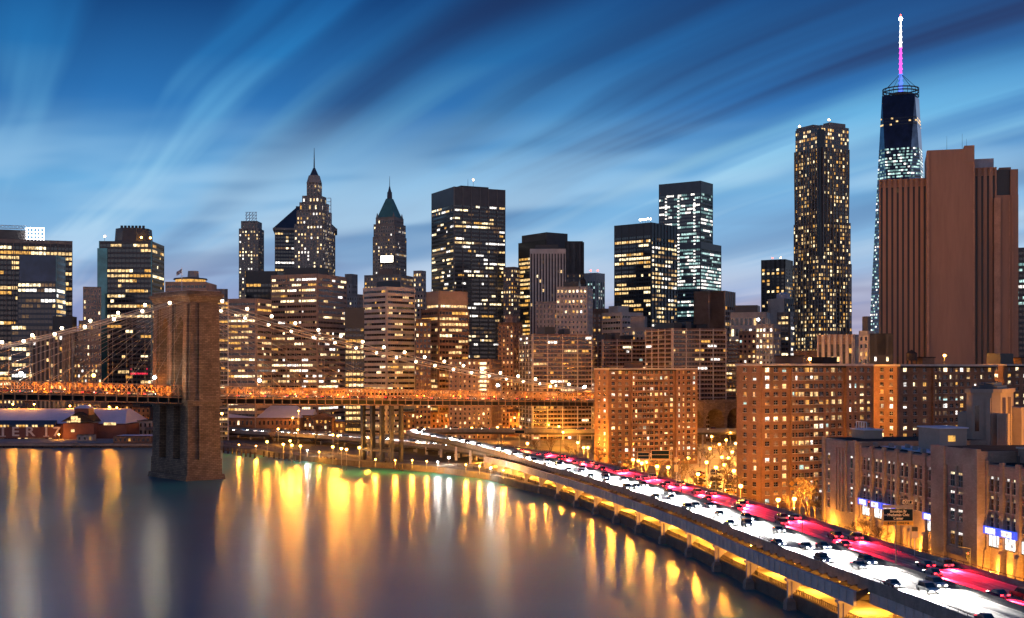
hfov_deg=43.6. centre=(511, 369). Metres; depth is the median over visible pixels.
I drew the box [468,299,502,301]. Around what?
window
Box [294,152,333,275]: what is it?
skyscraper
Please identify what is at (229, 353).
window
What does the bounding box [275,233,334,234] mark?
window
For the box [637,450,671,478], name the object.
road sign
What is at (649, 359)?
window
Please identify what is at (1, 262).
window
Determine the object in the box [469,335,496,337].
window
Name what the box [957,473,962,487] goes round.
window
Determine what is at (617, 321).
window
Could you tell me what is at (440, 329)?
window
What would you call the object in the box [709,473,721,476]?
car
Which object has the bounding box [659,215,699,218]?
window
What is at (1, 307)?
window
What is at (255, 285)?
window
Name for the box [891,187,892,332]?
window
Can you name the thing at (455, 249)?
window
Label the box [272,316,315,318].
window
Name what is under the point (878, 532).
bare tree
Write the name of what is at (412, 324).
window
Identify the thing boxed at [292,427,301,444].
bare tree
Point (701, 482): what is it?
bare tree
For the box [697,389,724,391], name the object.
window
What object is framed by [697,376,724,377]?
window
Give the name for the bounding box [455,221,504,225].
window
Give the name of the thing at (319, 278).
window
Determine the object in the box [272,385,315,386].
window
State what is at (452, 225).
window
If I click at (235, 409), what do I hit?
window
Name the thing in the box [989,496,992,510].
window
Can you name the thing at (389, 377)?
window
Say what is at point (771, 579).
esplanade railing
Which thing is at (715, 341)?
window
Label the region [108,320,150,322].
window
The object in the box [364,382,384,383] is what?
window
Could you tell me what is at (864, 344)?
office building
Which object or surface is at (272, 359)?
window
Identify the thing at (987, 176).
window
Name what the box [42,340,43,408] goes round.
window
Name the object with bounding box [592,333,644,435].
apartment block
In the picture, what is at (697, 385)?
window
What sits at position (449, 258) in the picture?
window
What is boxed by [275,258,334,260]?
window
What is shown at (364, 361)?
window
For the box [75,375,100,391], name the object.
window
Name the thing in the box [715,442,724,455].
bare tree
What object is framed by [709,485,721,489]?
car
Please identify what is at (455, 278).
window
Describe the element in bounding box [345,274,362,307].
office tower
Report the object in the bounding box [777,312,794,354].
office building
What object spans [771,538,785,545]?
car
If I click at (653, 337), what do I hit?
window
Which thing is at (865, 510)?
shop window
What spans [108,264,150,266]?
window
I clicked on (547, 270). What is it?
office tower
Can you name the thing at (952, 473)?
window
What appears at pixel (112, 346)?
window
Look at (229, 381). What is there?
window
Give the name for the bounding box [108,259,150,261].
window
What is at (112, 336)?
window
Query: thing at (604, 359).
window
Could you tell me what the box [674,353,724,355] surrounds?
window
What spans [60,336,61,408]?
window
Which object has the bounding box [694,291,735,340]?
office tower
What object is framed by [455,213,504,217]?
window
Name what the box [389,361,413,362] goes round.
window
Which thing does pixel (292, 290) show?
window
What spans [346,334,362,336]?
window
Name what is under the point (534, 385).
window
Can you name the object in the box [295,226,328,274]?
window
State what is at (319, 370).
window
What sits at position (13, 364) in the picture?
window
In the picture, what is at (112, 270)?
window
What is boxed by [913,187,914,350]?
window
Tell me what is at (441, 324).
window
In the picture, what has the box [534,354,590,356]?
window
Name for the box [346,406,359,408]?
window
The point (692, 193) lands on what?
window
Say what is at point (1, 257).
window
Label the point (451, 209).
window
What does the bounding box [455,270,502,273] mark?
window
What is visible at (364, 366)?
window
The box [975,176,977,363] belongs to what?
window
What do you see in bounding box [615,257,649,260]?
window
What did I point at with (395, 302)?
window
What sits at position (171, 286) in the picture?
window
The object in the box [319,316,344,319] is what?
window
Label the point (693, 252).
window
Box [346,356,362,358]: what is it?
window
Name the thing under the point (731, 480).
bare tree
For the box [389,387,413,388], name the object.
window
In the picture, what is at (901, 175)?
window
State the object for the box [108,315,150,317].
window
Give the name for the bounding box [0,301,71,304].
window
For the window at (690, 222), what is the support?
in the glass tower at (686, 208)
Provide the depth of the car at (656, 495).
377.57 m
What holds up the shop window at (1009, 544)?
in the brick terminal
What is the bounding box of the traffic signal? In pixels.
[958,546,970,565]
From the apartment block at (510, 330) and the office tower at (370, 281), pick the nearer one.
the apartment block at (510, 330)
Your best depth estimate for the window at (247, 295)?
1011.09 m
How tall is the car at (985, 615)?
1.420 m
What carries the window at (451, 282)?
in the office tower at (468, 239)
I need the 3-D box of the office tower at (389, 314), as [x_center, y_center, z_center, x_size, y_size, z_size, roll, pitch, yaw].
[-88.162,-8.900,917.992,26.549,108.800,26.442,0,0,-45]
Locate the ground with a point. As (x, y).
(512, 441)
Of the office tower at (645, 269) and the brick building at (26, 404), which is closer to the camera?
the brick building at (26, 404)
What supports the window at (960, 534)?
in the brick terminal
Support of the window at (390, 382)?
in the office tower at (389, 314)
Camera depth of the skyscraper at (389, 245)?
1407.56 m
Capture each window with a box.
[0,246,71,250]
[0,251,71,255]
[0,256,71,260]
[0,261,71,265]
[0,266,71,269]
[0,271,71,275]
[0,276,71,279]
[0,281,71,284]
[0,286,71,289]
[0,291,71,294]
[0,296,71,299]
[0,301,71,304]
[0,306,71,309]
[0,311,71,314]
[0,316,16,319]
[0,321,16,324]
[12,326,51,328]
[12,331,31,334]
[12,337,31,339]
[12,347,31,350]
[12,353,31,355]
[12,358,31,360]
[12,363,31,366]
[12,369,31,371]
[12,374,31,376]
[18,283,54,286]
[18,289,54,291]
[18,294,54,296]
[18,299,54,301]
[18,304,54,307]
[18,310,54,312]
[18,315,54,317]
[18,320,51,322]
[33,336,34,408]
[38,339,39,408]
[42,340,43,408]
[46,339,48,408]
[51,339,52,408]
[55,337,56,408]
[57,264,64,269]
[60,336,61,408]
[71,416,77,421]
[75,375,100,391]
[100,244,150,246]
[108,249,150,251]
[108,254,150,256]
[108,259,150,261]
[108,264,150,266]
[108,269,150,271]
[108,274,150,276]
[108,279,150,281]
[108,284,150,286]
[108,290,150,291]
[108,295,150,296]
[108,300,150,301]
[108,305,150,307]
[108,310,150,312]
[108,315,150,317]
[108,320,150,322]
[108,325,150,327]
[108,330,150,332]
[108,335,150,337]
[108,340,150,342]
[108,345,150,347]
[108,350,150,352]
[108,355,150,357]
[108,360,150,362]
[108,365,150,367]
[108,370,150,372]
[108,376,150,377]
[108,381,150,382]
[108,402,143,403]
[130,359,147,360]
[130,368,147,369]
[166,285,205,287]
[229,303,254,305]
[229,308,254,310]
[229,314,254,316]
[229,320,254,321]
[229,325,254,327]
[229,331,254,332]
[229,336,254,338]
[229,342,254,343]
[229,347,254,349]
[229,353,254,354]
[229,358,254,360]
[229,364,254,365]
[229,370,254,371]
[229,375,254,376]
[229,381,254,382]
[229,408,254,410]
[240,255,257,298]
[247,284,270,286]
[247,289,270,291]
[247,295,270,296]
[257,303,270,306]
[272,278,315,281]
[272,283,315,286]
[272,289,315,291]
[272,294,315,297]
[272,300,315,302]
[272,305,315,307]
[272,310,315,312]
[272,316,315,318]
[272,321,315,323]
[272,326,315,328]
[272,332,315,334]
[272,337,315,339]
[272,343,315,344]
[272,348,315,350]
[272,353,315,355]
[272,359,315,360]
[272,364,315,365]
[272,370,315,371]
[272,375,315,376]
[272,380,315,382]
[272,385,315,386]
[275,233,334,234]
[275,236,334,238]
[275,240,334,242]
[275,247,334,249]
[275,251,334,252]
[275,254,334,256]
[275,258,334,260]
[275,262,334,263]
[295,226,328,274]
[319,278,345,282]
[319,284,345,288]
[319,289,345,293]
[319,294,345,298]
[319,300,345,303]
[319,305,345,308]
[319,310,344,314]
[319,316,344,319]
[319,321,344,324]
[319,327,344,329]
[319,332,344,334]
[319,337,344,340]
[319,348,344,350]
[319,353,344,355]
[319,359,344,360]
[319,364,344,366]
[319,370,344,371]
[319,375,344,376]
[319,380,344,382]
[319,385,344,387]
[319,406,344,408]
[319,411,344,413]
[346,328,362,330]
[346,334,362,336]
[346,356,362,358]
[346,367,362,369]
[346,378,362,380]
[346,384,362,386]
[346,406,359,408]
[346,417,359,419]
[346,428,359,430]
[364,290,384,293]
[364,296,384,298]
[364,301,384,303]
[364,307,384,309]
[364,312,384,314]
[364,317,384,319]
[364,323,384,325]
[364,328,384,330]
[364,334,384,335]
[364,339,384,341]
[364,344,384,346]
[364,355,384,357]
[364,361,384,362]
[364,366,384,367]
[364,371,384,373]
[364,377,384,378]
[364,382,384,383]
[376,244,404,274]
[389,290,413,293]
[389,296,413,298]
[389,301,413,303]
[389,307,413,309]
[389,312,413,314]
[389,317,413,319]
[389,323,413,325]
[389,328,413,330]
[389,333,413,335]
[389,339,413,341]
[389,344,413,346]
[389,350,413,351]
[389,355,413,357]
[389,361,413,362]
[389,366,413,367]
[389,371,413,373]
[389,377,413,378]
[389,382,413,383]
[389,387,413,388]
[422,312,436,314]
[432,205,452,212]
[432,209,452,216]
[432,213,452,220]
[432,217,452,223]
[432,221,452,227]
[432,225,452,231]
[432,229,452,235]
[432,234,452,239]
[432,238,452,243]
[432,242,452,247]
[432,246,452,251]
[432,250,452,255]
[432,254,452,259]
[432,258,452,263]
[432,262,452,267]
[432,266,452,271]
[432,270,452,274]
[432,274,452,278]
[432,278,452,282]
[432,282,452,286]
[432,286,452,290]
[440,312,467,314]
[440,317,467,320]
[440,323,467,325]
[440,329,467,331]
[440,334,467,336]
[440,340,467,342]
[440,346,467,348]
[440,351,467,353]
[440,357,467,359]
[441,305,465,307]
[450,385,488,437]
[455,205,504,209]
[455,209,504,213]
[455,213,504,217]
[455,217,504,221]
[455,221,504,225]
[455,225,504,229]
[455,229,504,233]
[455,233,504,237]
[455,237,504,241]
[455,241,504,245]
[455,245,504,249]
[455,249,504,253]
[455,254,504,257]
[455,258,504,261]
[455,262,504,265]
[455,266,502,268]
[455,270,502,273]
[455,274,502,277]
[455,278,502,281]
[455,282,502,285]
[455,286,502,289]
[455,290,502,293]
[468,295,502,297]
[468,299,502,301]
[468,303,502,305]
[468,307,502,309]
[469,311,502,313]
[469,315,502,317]
[469,319,502,321]
[469,323,496,324]
[469,327,496,329]
[469,331,496,333]
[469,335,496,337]
[469,339,496,341]
[469,343,496,345]
[469,347,496,349]
[469,351,496,353]
[469,355,496,357]
[503,383,511,427]
[531,258,531,333]
[534,258,534,333]
[534,337,590,338]
[534,341,590,343]
[534,345,590,347]
[534,350,590,351]
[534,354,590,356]
[534,359,590,360]
[534,363,590,364]
[534,367,590,368]
[534,372,590,373]
[534,376,590,377]
[534,380,590,382]
[534,385,590,386]
[534,389,589,390]
[534,406,590,408]
[534,410,590,412]
[534,415,590,416]
[534,419,590,421]
[534,423,590,425]
[534,436,590,438]
[536,258,537,301]
[537,315,585,333]
[539,258,540,301]
[542,258,543,301]
[545,258,546,301]
[548,258,549,300]
[551,258,552,300]
[554,258,555,300]
[557,258,558,286]
[560,258,561,286]
[563,258,564,281]
[593,285,594,308]
[598,398,695,462]
[603,321,619,323]
[603,327,619,329]
[604,342,644,343]
[604,346,644,347]
[604,350,644,352]
[604,354,644,356]
[604,359,644,360]
[604,363,644,364]
[615,235,649,239]
[615,239,649,244]
[615,244,649,248]
[615,248,649,252]
[615,252,649,256]
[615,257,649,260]
[615,261,649,265]
[615,265,649,269]
[615,270,649,273]
[615,274,649,277]
[615,278,649,281]
[615,282,649,285]
[615,287,649,290]
[615,291,649,294]
[615,295,649,298]
[615,299,649,302]
[615,304,649,306]
[629,308,649,310]
[646,331,669,334]
[646,336,669,338]
[646,340,669,342]
[646,345,669,347]
[646,349,669,351]
[646,354,669,355]
[646,358,669,360]
[646,363,669,364]
[659,193,699,197]
[659,196,699,201]
[659,200,699,204]
[659,204,699,208]
[659,207,699,211]
[659,211,699,215]
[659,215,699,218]
[659,218,699,222]
[666,222,699,225]
[674,331,724,333]
[674,335,724,337]
[674,340,724,342]
[674,344,724,346]
[674,349,724,351]
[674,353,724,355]
[674,358,724,359]
[674,363,724,364]
[674,367,724,368]
[678,229,699,231]
[678,232,699,235]
[678,236,699,238]
[678,240,699,242]
[678,249,699,251]
[678,252,699,254]
[678,252,720,322]
[697,372,724,373]
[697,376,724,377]
[697,380,724,382]
[697,385,724,386]
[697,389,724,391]
[697,394,724,395]
[697,398,724,399]
[742,407,870,503]
[793,142,850,349]
[849,348,850,363]
[862,505,868,516]
[874,508,881,519]
[877,175,922,179]
[878,156,922,161]
[878,159,922,164]
[878,163,922,166]
[878,166,922,170]
[878,169,923,173]
[878,172,923,176]
[879,147,921,151]
[879,150,922,155]
[879,153,922,158]
[879,411,956,436]
[880,119,920,124]
[880,122,920,127]
[881,116,920,122]
[881,188,882,332]
[886,188,887,332]
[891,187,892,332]
[897,187,898,363]
[902,187,903,363]
[907,187,908,363]
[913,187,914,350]
[913,465,916,478]
[918,186,919,356]
[924,186,925,356]
[927,520,930,531]
[949,472,954,486]
[949,491,954,504]
[949,508,954,520]
[949,531,954,545]
[956,510,962,522]
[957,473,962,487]
[957,492,962,505]
[957,533,962,547]
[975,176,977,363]
[975,406,978,430]
[981,176,982,363]
[987,176,988,353]
[989,477,992,491]
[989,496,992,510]
[989,535,998,548]
[993,175,994,353]
[1005,479,1009,494]
[1005,499,1009,513]
[1005,518,1009,530]
[1005,538,1014,552]
[1021,541,1023,554]
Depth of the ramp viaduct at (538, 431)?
739.97 m
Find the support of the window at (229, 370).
in the office tower at (262, 307)
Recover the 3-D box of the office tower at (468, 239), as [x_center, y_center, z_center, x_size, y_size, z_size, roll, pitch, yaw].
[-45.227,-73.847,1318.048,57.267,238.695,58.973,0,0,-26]
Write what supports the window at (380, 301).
in the office tower at (389, 314)
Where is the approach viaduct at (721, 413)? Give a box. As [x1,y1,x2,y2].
[697,398,736,443]
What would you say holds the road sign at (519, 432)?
on the ground
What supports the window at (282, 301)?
in the office tower at (313, 298)
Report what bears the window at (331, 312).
in the office tower at (313, 298)
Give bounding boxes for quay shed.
[77,434,95,440]
[113,435,152,442]
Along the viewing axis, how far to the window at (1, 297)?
1132.78 m
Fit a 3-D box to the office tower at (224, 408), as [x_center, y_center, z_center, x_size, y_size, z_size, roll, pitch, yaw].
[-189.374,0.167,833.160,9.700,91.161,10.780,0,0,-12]
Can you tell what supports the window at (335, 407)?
in the office tower at (313, 298)
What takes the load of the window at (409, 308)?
in the office tower at (389, 314)
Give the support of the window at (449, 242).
in the office tower at (468, 239)
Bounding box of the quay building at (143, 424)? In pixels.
[134,420,152,434]
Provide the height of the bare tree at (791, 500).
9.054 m
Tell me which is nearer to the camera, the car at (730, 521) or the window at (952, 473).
the window at (952, 473)
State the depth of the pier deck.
792.18 m
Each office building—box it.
[165,271,216,291]
[593,309,608,339]
[602,306,642,335]
[624,316,654,339]
[730,305,769,340]
[756,318,780,363]
[768,292,793,323]
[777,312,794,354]
[794,350,816,363]
[817,334,858,363]
[859,316,874,363]
[870,333,892,427]
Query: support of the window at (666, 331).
in the apartment block at (702, 348)
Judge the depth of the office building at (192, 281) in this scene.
895.94 m
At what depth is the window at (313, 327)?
936.82 m
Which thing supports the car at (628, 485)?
on the highway road at (972, 604)
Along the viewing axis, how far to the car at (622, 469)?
477.02 m
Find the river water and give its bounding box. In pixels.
[0,447,812,617]
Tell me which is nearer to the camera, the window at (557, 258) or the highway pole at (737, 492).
the highway pole at (737, 492)
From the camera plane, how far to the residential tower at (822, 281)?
1162.19 m
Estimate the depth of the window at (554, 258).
1080.12 m
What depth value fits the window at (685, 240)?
1590.08 m
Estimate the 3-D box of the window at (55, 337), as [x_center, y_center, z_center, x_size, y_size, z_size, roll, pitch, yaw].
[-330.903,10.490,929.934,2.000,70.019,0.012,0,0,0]
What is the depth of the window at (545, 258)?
1080.12 m
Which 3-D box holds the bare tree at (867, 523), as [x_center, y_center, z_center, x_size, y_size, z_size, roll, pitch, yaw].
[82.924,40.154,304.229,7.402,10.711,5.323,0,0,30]
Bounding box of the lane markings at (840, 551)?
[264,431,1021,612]
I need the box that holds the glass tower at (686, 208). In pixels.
[659,181,720,324]
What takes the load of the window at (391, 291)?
in the office tower at (389, 314)
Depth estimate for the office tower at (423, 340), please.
879.36 m
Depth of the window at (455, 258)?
1291.15 m
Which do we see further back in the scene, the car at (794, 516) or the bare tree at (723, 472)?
the bare tree at (723, 472)
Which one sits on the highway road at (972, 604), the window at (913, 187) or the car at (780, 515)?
the car at (780, 515)
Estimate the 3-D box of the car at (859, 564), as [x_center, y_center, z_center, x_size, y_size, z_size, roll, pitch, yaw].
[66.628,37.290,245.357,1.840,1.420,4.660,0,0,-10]
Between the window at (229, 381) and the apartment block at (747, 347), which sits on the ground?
the apartment block at (747, 347)
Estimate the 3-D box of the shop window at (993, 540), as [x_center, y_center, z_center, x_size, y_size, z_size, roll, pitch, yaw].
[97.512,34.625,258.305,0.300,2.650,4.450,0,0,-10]
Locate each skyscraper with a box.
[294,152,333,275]
[373,177,406,274]
[870,14,923,332]
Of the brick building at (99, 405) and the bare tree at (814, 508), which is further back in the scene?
the brick building at (99, 405)
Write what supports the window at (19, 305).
in the office tower at (41, 292)
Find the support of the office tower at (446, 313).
on the ground
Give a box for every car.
[95,390,106,393]
[554,461,561,465]
[578,465,586,469]
[597,466,605,470]
[602,474,610,478]
[619,477,627,480]
[620,467,627,471]
[622,483,632,488]
[632,484,640,488]
[638,481,647,486]
[648,473,656,478]
[651,494,660,498]
[658,483,666,487]
[664,488,674,494]
[666,494,676,499]
[675,480,684,485]
[682,502,693,509]
[691,488,701,493]
[691,502,701,507]
[702,496,712,500]
[704,502,715,507]
[706,490,715,494]
[709,469,720,472]
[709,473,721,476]
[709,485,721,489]
[714,510,725,516]
[724,519,736,525]
[732,505,743,509]
[734,500,745,506]
[740,512,753,520]
[741,518,754,526]
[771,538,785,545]
[772,526,785,532]
[774,513,787,519]
[774,517,788,524]
[788,514,800,519]
[798,542,813,549]
[813,551,831,561]
[815,541,831,548]
[827,530,842,538]
[836,540,851,547]
[847,532,863,540]
[850,560,868,569]
[857,553,876,564]
[883,578,903,587]
[915,560,935,568]
[916,580,940,593]
[922,567,942,575]
[924,575,947,587]
[932,557,953,567]
[974,613,993,617]
[986,589,1009,597]
[1009,587,1023,598]
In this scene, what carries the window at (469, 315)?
in the office tower at (468, 239)
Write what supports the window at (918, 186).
in the office tower at (948, 254)
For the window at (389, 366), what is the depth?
909.55 m
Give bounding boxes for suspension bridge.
[0,269,593,480]
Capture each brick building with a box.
[0,401,21,408]
[22,401,31,408]
[73,402,107,408]
[108,404,139,408]
[132,406,152,419]
[300,409,316,430]
[311,413,335,431]
[334,420,344,432]
[404,411,448,434]
[509,410,518,435]
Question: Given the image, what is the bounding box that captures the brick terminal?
[822,421,1023,580]
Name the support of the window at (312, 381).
in the office tower at (313, 298)
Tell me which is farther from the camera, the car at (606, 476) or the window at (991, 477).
the car at (606, 476)
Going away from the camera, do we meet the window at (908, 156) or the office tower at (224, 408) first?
the office tower at (224, 408)
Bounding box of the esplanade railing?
[220,442,862,617]
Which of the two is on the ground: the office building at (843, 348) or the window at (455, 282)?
the office building at (843, 348)
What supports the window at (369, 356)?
in the office tower at (389, 314)
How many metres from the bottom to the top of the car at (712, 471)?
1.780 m
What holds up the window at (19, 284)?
in the office tower at (41, 292)
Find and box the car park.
[676,441,821,508]
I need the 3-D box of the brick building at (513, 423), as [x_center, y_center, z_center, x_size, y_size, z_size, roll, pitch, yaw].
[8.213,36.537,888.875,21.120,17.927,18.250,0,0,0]
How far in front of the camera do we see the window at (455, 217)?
1291.15 m
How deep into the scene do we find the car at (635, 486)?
410.38 m
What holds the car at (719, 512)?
on the highway road at (972, 604)
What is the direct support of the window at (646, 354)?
in the apartment block at (702, 348)
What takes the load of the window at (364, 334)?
in the office tower at (389, 314)
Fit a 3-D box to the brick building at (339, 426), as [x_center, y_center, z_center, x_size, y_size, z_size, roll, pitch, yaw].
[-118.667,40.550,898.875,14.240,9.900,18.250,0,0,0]
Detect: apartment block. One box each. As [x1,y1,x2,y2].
[449,359,501,438]
[498,315,522,434]
[518,327,592,439]
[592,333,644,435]
[593,362,697,466]
[645,322,726,441]
[727,341,738,397]
[735,355,873,507]
[739,331,755,363]
[873,350,997,436]
[987,354,1023,406]
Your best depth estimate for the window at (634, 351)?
863.14 m
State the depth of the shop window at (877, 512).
308.63 m
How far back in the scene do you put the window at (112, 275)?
1059.22 m
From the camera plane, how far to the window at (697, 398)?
810.15 m
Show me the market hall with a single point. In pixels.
(274, 417)
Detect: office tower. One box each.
[0,225,72,391]
[11,255,65,391]
[32,331,74,408]
[53,316,76,359]
[75,287,101,393]
[97,225,163,405]
[217,289,227,299]
[218,300,228,439]
[227,298,271,427]
[239,212,263,298]
[246,271,283,299]
[271,267,346,419]
[273,206,336,275]
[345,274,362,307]
[345,308,363,433]
[363,281,414,434]
[364,269,412,287]
[413,270,425,410]
[416,319,430,428]
[421,291,468,411]
[431,179,504,358]
[503,267,519,322]
[518,232,583,334]
[530,245,565,333]
[535,278,592,339]
[565,241,582,285]
[584,270,604,308]
[614,218,676,327]
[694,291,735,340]
[761,257,792,311]
[879,139,1017,363]
[1018,248,1023,356]
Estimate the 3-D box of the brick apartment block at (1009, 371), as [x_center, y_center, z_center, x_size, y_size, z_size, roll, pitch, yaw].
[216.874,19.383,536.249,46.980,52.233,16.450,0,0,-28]
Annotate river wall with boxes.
[0,443,849,617]
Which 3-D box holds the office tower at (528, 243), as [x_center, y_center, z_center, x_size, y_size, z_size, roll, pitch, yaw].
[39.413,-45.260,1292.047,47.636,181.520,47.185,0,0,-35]
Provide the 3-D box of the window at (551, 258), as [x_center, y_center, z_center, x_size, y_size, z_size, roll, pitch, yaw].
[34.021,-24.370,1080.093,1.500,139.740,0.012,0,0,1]
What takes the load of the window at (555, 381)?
in the apartment block at (547, 355)
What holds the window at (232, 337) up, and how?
in the office tower at (262, 307)
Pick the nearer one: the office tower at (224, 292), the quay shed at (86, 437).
the quay shed at (86, 437)
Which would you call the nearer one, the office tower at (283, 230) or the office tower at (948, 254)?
the office tower at (948, 254)
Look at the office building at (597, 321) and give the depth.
1080.53 m
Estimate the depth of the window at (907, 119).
1728.13 m
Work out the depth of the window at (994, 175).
704.39 m
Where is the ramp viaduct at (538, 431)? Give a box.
[407,428,736,475]
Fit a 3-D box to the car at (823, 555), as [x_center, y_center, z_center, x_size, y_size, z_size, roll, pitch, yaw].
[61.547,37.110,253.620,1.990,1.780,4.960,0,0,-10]
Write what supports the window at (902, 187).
in the office tower at (948, 254)
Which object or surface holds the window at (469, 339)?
in the office tower at (468, 239)
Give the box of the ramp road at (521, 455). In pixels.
[410,430,577,469]
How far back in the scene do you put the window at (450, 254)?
1307.49 m
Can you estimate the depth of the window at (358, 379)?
859.25 m
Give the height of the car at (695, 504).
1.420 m
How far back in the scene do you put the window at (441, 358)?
906.00 m
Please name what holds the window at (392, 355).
in the office tower at (389, 314)
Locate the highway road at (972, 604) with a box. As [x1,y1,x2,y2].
[314,434,1023,617]
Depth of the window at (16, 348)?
1037.98 m
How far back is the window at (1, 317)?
1132.50 m
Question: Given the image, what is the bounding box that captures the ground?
[220,434,891,612]
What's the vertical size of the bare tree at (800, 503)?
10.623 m
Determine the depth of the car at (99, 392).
537.91 m
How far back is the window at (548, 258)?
1080.12 m
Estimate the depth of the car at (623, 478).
438.01 m
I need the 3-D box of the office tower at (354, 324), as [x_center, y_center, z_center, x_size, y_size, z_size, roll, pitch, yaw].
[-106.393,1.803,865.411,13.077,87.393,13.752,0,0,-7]
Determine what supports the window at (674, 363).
in the apartment block at (702, 348)
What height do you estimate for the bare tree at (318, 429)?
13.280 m
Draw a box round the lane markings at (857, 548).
[587,472,1010,613]
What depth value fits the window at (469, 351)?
1293.36 m
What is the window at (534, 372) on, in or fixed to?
in the apartment block at (547, 355)
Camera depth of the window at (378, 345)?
907.11 m
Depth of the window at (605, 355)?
862.62 m
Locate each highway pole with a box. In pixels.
[673,461,681,491]
[728,474,737,509]
[792,491,802,532]
[883,514,896,563]
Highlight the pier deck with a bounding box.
[0,439,151,447]
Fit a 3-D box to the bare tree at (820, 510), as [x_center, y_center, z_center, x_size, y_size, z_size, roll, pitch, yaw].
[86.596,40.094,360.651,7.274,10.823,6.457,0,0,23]
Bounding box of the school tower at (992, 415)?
[958,382,1023,444]
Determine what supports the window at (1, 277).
in the office tower at (14, 244)
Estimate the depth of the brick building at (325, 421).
879.78 m
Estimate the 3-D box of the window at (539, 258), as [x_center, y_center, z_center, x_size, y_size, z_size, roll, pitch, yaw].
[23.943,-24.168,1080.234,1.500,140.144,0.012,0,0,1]
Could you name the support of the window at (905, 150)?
in the skyscraper at (900, 151)
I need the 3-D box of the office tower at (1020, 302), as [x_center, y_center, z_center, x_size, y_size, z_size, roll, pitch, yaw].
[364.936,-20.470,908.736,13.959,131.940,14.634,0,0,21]
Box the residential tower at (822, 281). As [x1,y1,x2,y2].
[793,119,851,349]
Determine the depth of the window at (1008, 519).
253.87 m
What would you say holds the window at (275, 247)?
in the office tower at (283, 230)
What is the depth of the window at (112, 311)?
1059.22 m
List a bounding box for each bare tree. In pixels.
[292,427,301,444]
[309,424,322,445]
[530,439,539,449]
[542,437,557,451]
[564,443,578,455]
[589,446,606,460]
[604,450,621,465]
[618,458,631,466]
[624,459,639,468]
[635,451,651,472]
[652,459,666,474]
[656,469,669,476]
[663,460,690,479]
[672,452,693,478]
[677,462,695,479]
[688,469,702,483]
[695,445,704,466]
[695,477,710,487]
[701,450,715,473]
[706,475,724,489]
[708,436,720,455]
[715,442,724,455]
[715,461,736,490]
[720,455,734,481]
[721,441,736,466]
[723,474,743,494]
[782,493,797,510]
[786,477,819,515]
[791,488,808,513]
[793,473,818,516]
[802,483,821,518]
[806,495,821,515]
[847,517,877,534]
[862,526,891,539]
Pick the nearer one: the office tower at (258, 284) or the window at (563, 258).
the office tower at (258, 284)
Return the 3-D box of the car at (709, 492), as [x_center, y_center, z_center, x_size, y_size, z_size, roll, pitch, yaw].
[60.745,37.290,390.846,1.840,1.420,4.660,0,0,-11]
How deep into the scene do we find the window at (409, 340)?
909.55 m
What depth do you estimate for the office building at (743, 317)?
905.02 m
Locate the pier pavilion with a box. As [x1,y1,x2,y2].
[0,405,147,438]
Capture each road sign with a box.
[515,430,524,445]
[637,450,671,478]
[789,481,794,489]
[882,500,912,548]
[911,527,917,555]
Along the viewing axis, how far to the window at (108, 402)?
1059.09 m
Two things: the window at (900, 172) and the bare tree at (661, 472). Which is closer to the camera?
the bare tree at (661, 472)
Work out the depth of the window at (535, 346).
833.63 m
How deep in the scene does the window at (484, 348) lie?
1293.04 m
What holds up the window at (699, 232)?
in the glass tower at (686, 208)
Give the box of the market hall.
[229,406,302,429]
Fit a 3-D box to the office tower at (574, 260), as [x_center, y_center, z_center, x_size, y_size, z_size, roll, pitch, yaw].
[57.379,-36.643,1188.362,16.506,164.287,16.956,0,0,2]
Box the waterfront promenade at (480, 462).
[229,441,869,602]
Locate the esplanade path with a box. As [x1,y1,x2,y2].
[220,442,893,617]
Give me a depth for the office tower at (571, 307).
933.53 m
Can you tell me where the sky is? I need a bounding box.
[0,0,1023,334]
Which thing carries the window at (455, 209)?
in the office tower at (468, 239)
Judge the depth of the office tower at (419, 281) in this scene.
1022.89 m
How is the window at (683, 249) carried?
in the glass tower at (686, 208)
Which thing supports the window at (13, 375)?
in the office tower at (41, 292)

